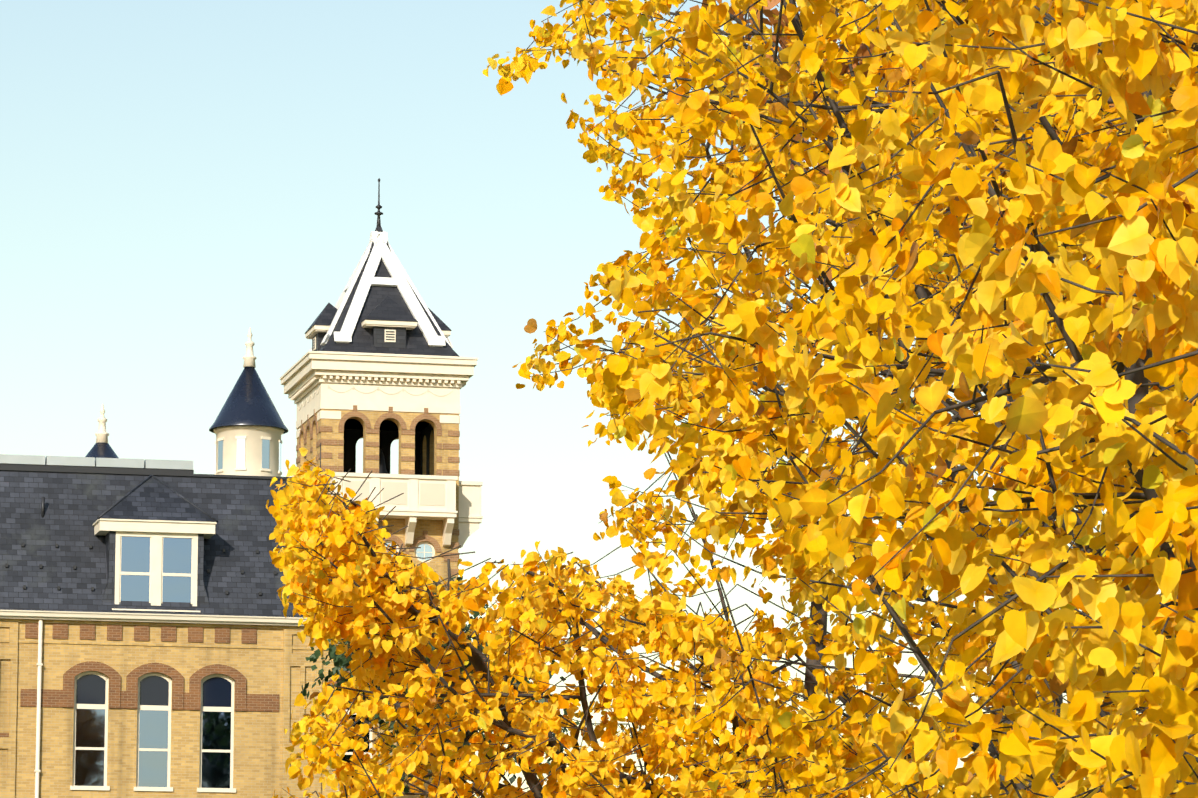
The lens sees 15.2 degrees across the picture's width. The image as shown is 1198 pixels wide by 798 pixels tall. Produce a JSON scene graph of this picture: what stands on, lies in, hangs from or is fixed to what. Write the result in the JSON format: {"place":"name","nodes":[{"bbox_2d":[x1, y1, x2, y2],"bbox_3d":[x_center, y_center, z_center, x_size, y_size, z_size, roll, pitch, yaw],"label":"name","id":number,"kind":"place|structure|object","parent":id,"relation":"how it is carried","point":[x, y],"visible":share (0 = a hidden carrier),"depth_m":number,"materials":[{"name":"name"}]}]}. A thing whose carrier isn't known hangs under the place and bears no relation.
{"place":"outdoors","nodes":[
{"label":"outdoors","id":0,"kind":"place"},
{"bbox_2d":[85,442,118,457],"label":"turret roof","id":1,"kind":"structure","parent":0,"point":[101,450],"depth_m":156.56,"materials":[{"name":"metal"}]},
{"bbox_2d":[95,404,108,442],"bbox_3d":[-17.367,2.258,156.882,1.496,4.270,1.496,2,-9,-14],"label":"finial","id":2,"kind":"object","parent":1,"relation":"on","point":[102,434],"visible":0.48,"depth_m":156.96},
{"bbox_2d":[0,619,396,797],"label":"wing wall","id":3,"kind":"structure","parent":0,"point":[272,660],"depth_m":118.98,"materials":[{"name":"beige brick"}]},
{"bbox_2d":[0,470,303,616],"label":"roof","id":4,"kind":"structure","parent":3,"relation":"on","point":[77,505],"depth_m":120.23,"materials":[{"name":"grey tile"}]},
{"bbox_2d":[0,454,192,469],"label":"ridge cap","id":5,"kind":"object","parent":4,"relation":"on","point":[94,462],"visible":0.44,"depth_m":124.64,"materials":[{"name":"grey metal"}]},
{"bbox_2d":[0,443,320,594],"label":"metal roof","id":6,"kind":"object","parent":4,"relation":"on","point":[92,469],"visible":0.31,"depth_m":122.27,"materials":[{"name":"grey metal"}]},
{"bbox_2d":[0,610,306,625],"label":"wing gutter","id":7,"kind":"object","parent":3,"relation":"attached to","point":[147,617],"depth_m":119.06,"materials":[{"name":"beige metal"}]},
{"bbox_2d":[0,623,396,742],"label":"decorative brick trim","id":8,"kind":"structure","parent":3,"relation":"attached to","point":[128,699],"depth_m":119.08,"materials":[{"name":"brown brick"}]},
{"bbox_2d":[34,518,371,797],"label":"cream wing trim","id":9,"kind":"structure","parent":3,"relation":"attached to","point":[156,531],"depth_m":119.36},
{"bbox_2d":[75,536,369,788],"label":"window glass","id":10,"kind":"object","parent":9,"relation":"in","point":[153,724],"visible":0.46,"depth_m":119.28,"materials":[{"name":"glass"}]},
{"bbox_2d":[76,674,369,709],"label":"arched window tops","id":11,"kind":"object","parent":9,"relation":"in","point":[91,689],"visible":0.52,"depth_m":119.17,"materials":[{"name":"black glass"}]},
{"bbox_2d":[213,328,283,476],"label":"turret","id":12,"kind":"object","parent":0,"point":[253,436],"visible":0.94,"depth_m":151.44,"materials":[{"name":"beige paint"}]},
{"bbox_2d":[209,366,287,433],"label":"turret roof","id":13,"kind":"structure","parent":12,"relation":"on","point":[248,401],"depth_m":151.90,"materials":[{"name":"metal"}]},
{"bbox_2d":[215,439,281,471],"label":"turret windows","id":14,"kind":"structure","parent":12,"relation":"in","point":[241,452],"depth_m":151.44,"materials":[{"name":"white glass"}]},
{"bbox_2d":[297,385,452,505],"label":"decorative trim","id":15,"kind":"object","parent":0,"point":[431,494],"visible":0.52,"depth_m":167.81,"materials":[{"name":"beige paint"}]},
{"bbox_2d":[301,559,579,793],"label":"green tree","id":16,"kind":"object","parent":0,"point":[342,660],"depth_m":111.22,"materials":[{"name":"green plant"}]},
{"bbox_2d":[0,0,1160,797],"label":"sky","id":17,"kind":"structure","parent":0,"point":[179,179],"materials":[{"name":"blue"}]},
{"bbox_2d":[675,0,1171,789],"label":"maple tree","id":18,"kind":"object","parent":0,"point":[862,50],"depth_m":62.35,"materials":[{"name":"yellow plant"}]},
{"bbox_3d":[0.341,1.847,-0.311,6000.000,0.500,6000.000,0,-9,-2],"label":"terrain ground","id":19,"kind":"structure","parent":0,"visible":0},
{"bbox_2d":[297,409,458,797],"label":"tower wall","id":20,"kind":"structure","parent":19,"relation":"on","point":[437,565],"depth_m":168.89,"materials":[{"name":"beige brick"}]},
{"bbox_2d":[296,405,459,598],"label":"brick trim","id":21,"kind":"structure","parent":20,"relation":"attached to","point":[411,431],"depth_m":168.87,"materials":[{"name":"brown brick"}]},
{"bbox_2d":[280,319,482,561],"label":"tower trim","id":22,"kind":"structure","parent":20,"relation":"on","point":[305,376],"depth_m":169.05,"materials":[{"name":"beige paint"}]},
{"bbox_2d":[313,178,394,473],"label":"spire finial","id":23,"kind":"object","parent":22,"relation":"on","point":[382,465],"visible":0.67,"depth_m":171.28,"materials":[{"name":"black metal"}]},
{"bbox_2d":[309,231,452,350],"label":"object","id":24,"kind":"structure","parent":22,"relation":"on","point":[390,260],"depth_m":171.20,"materials":[{"name":"white paint"}]},
{"bbox_2d":[304,225,459,356],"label":"tower roof","id":25,"kind":"structure","parent":24,"relation":"attached to","point":[384,303],"depth_m":170.09,"materials":[{"name":"grey tile"}]},
{"bbox_2d":[343,421,433,474],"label":"belfry openings","id":26,"kind":"object","parent":20,"relation":"in","point":[353,436],"visible":0.12,"depth_m":173.52,"materials":[{"name":"black"}]},
{"bbox_2d":[385,543,432,560],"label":"round window","id":27,"kind":"structure","parent":20,"relation":"on","point":[428,548],"depth_m":168.71,"materials":[{"name":"white glass"}]},
{"bbox_2d":[282,0,1197,797],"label":"tree branches","id":28,"kind":"object","parent":19,"relation":"on","point":[480,660],"visible":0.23,"depth_m":16.33,"materials":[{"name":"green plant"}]},
{"bbox_2d":[266,0,1197,797],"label":"tree leaves","id":29,"kind":"object","parent":28,"relation":"attached to","point":[1132,62],"visible":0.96,"depth_m":14.18,"materials":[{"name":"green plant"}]}
]}

